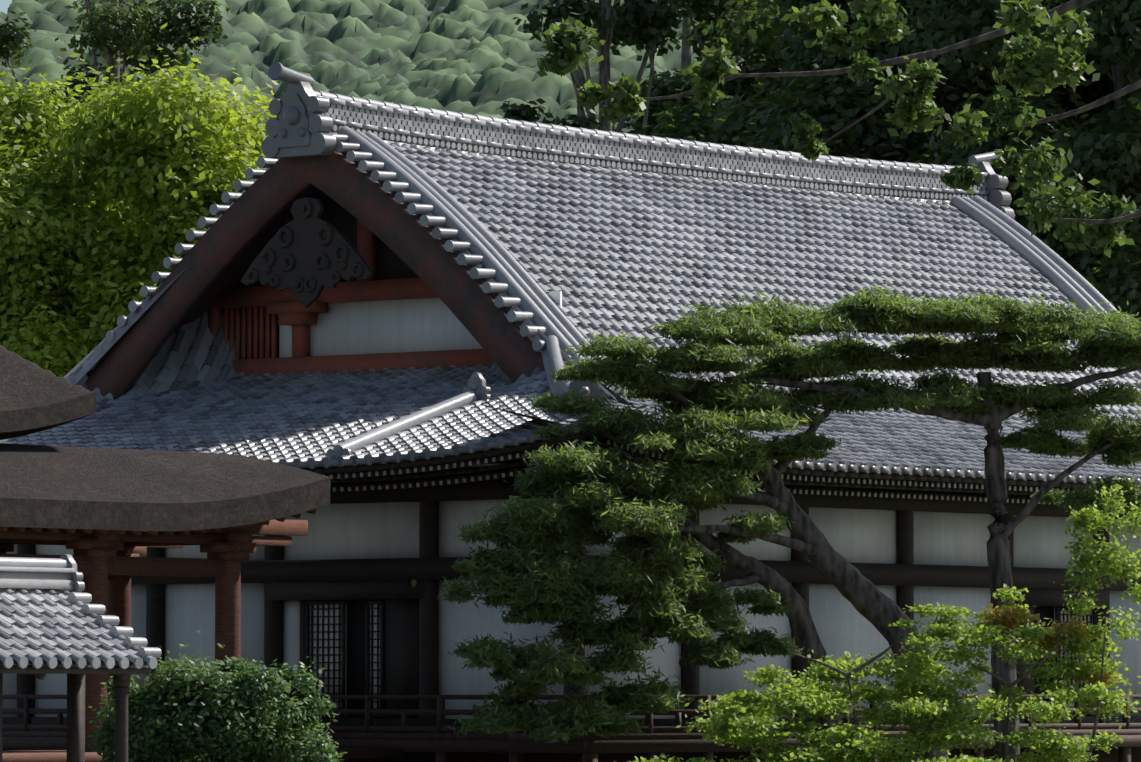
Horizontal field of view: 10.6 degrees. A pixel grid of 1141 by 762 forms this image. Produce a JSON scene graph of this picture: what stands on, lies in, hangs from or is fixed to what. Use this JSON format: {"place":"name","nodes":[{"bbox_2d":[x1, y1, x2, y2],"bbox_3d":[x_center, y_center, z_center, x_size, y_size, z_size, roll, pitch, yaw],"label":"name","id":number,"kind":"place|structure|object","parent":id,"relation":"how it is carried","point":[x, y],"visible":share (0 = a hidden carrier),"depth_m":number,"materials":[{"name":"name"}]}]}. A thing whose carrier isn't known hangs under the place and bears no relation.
{"place":"outdoors","nodes":[
{"label":"outdoors","id":0,"kind":"place"},
{"bbox_2d":[0,0,11,13],"label":"sky","id":1,"kind":"structure","parent":0,"point":[4,4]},
{"bbox_2d":[0,509,401,761],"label":"wooden gate frame","id":2,"kind":"object","parent":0,"point":[110,564],"visible":0.44,"depth_m":93.99,"materials":[{"name":"brown wood"}]},
{"bbox_2d":[0,344,329,530],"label":"thatched roof","id":3,"kind":"structure","parent":2,"relation":"on","point":[46,486],"depth_m":92.58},
{"bbox_2d":[0,0,708,133],"bbox_3d":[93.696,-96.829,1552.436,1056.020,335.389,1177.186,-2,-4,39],"label":"hillside forest","id":4,"kind":"object","parent":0,"point":[477,57],"visible":0.12,"depth_m":1628.30,"materials":[{"name":"green plant"}]},
{"bbox_2d":[279,291,561,357],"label":"gable plaster wall","id":5,"kind":"structure","parent":0,"point":[392,326],"depth_m":105.04,"materials":[{"name":"white paint"}]},
{"bbox_2d":[0,62,1140,484],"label":"hall roof tiles","id":6,"kind":"object","parent":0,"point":[616,234],"visible":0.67,"depth_m":106.08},
{"bbox_2d":[241,197,373,306],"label":"gable pendant ornament","id":7,"kind":"object","parent":6,"relation":"attached to","point":[307,254],"visible":1,"depth_m":103.99,"materials":[{"name":"grey wood"}]},
{"bbox_2d":[85,151,544,399],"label":"hall bargeboards","id":8,"kind":"object","parent":6,"relation":"attached to","point":[237,236],"visible":0.56,"depth_m":104.48,"materials":[{"name":"brown wood"}]},
{"bbox_2d":[2,694,1140,761],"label":"veranda railing","id":9,"kind":"object","parent":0,"point":[440,742],"visible":0.23,"depth_m":97.79,"materials":[{"name":"brown wood"}]},
{"bbox_2d":[271,666,289,677],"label":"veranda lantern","id":10,"kind":"object","parent":9,"relation":"on","point":[280,667],"visible":0.08,"depth_m":100.03,"materials":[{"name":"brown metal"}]},
{"bbox_2d":[3,464,1140,726],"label":"hall","id":11,"kind":"structure","parent":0,"point":[391,530],"depth_m":101.53,"materials":[{"name":"white paint"}]},
{"bbox_2d":[222,194,419,357],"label":"gable recess wall","id":12,"kind":"structure","parent":11,"relation":"attached to","point":[391,264],"depth_m":105.65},
{"bbox_2d":[208,219,492,376],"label":"hall gable beams","id":13,"kind":"structure","parent":12,"relation":"attached to","point":[250,314],"depth_m":105.94,"materials":[{"name":"brown wood"}]},
{"bbox_2d":[411,579,418,586],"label":"hall fittings","id":14,"kind":"object","parent":11,"relation":"attached to","point":[414,583],"visible":0.9,"depth_m":99.19,"materials":[{"name":"gold metal"}]},
{"bbox_2d":[305,600,1096,716],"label":"window frame","id":15,"kind":"object","parent":11,"relation":"in","point":[341,662],"visible":0.62,"depth_m":100.45,"materials":[{"name":"black wood"}]},
{"bbox_2d":[309,601,1092,707],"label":"lattice window","id":16,"kind":"structure","parent":15,"relation":"attached to","point":[336,649],"depth_m":100.57,"materials":[{"name":"black wood"}]},
{"bbox_2d":[312,456,1091,717],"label":"door opening","id":17,"kind":"object","parent":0,"point":[355,647],"visible":0.07,"depth_m":100.41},
{"bbox_2d":[302,401,1140,504],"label":"roof eaves","id":18,"kind":"object","parent":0,"point":[435,475],"visible":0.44,"depth_m":98.25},
{"bbox_2d":[330,440,1084,504],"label":"eave rafters","id":19,"kind":"object","parent":18,"relation":"attached to","point":[582,443],"visible":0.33,"depth_m":98.49,"materials":[{"name":"brown wood"}]},
{"bbox_2d":[437,280,1140,761],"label":"pine","id":20,"kind":"object","parent":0,"point":[611,490],"depth_m":93.92,"materials":[{"name":"green plant"}]},
{"label":"ground","id":21,"kind":"structure","parent":0,"visible":0},
{"bbox_2d":[0,665,149,761],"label":"timber gate","id":22,"kind":"object","parent":21,"relation":"on","point":[75,713],"visible":0.58,"depth_m":80.06,"materials":[{"name":"brown wood"}]},
{"bbox_2d":[0,554,161,668],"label":"gate roof tiles","id":23,"kind":"object","parent":22,"relation":"on","point":[51,617],"visible":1,"depth_m":79.91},
{"bbox_2d":[113,674,130,761],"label":"gate post","id":24,"kind":"object","parent":21,"relation":"on","point":[121,689],"visible":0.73,"depth_m":79.86,"materials":[{"name":"brown wood"}]},
{"bbox_2d":[0,23,278,377],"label":"trees","id":25,"kind":"object","parent":21,"relation":"on","point":[180,158],"depth_m":146.58,"materials":[{"name":"green plant"}]},
{"bbox_2d":[87,630,346,761],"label":"shrub","id":26,"kind":"object","parent":21,"relation":"on","point":[232,708],"depth_m":85.40,"materials":[{"name":"green plant"}]},
{"bbox_2d":[0,0,1140,322],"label":"trees","id":27,"kind":"object","parent":21,"relation":"on","point":[754,112],"depth_m":146.36,"materials":[{"name":"green plant"}]},
{"bbox_2d":[643,0,1140,223],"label":"tree branches","id":28,"kind":"object","parent":27,"relation":"attached to","point":[1064,8],"visible":0.77,"depth_m":69.99,"materials":[{"name":"brown plant"}]},
{"bbox_2d":[536,0,1138,257],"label":"tree leaves","id":29,"kind":"object","parent":28,"relation":"attached to","point":[1039,65],"visible":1,"depth_m":68.20,"materials":[{"name":"green plant"}]},
{"bbox_2d":[613,483,1140,761],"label":"maple","id":30,"kind":"object","parent":21,"relation":"on","point":[933,709],"depth_m":89.81,"materials":[{"name":"green plant"}]},
{"bbox_2d":[981,598,1130,686],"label":"maple young leaves","id":31,"kind":"object","parent":30,"relation":"on","point":[1010,619],"visible":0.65,"depth_m":90.31,"materials":[{"name":"plant"}]}
]}

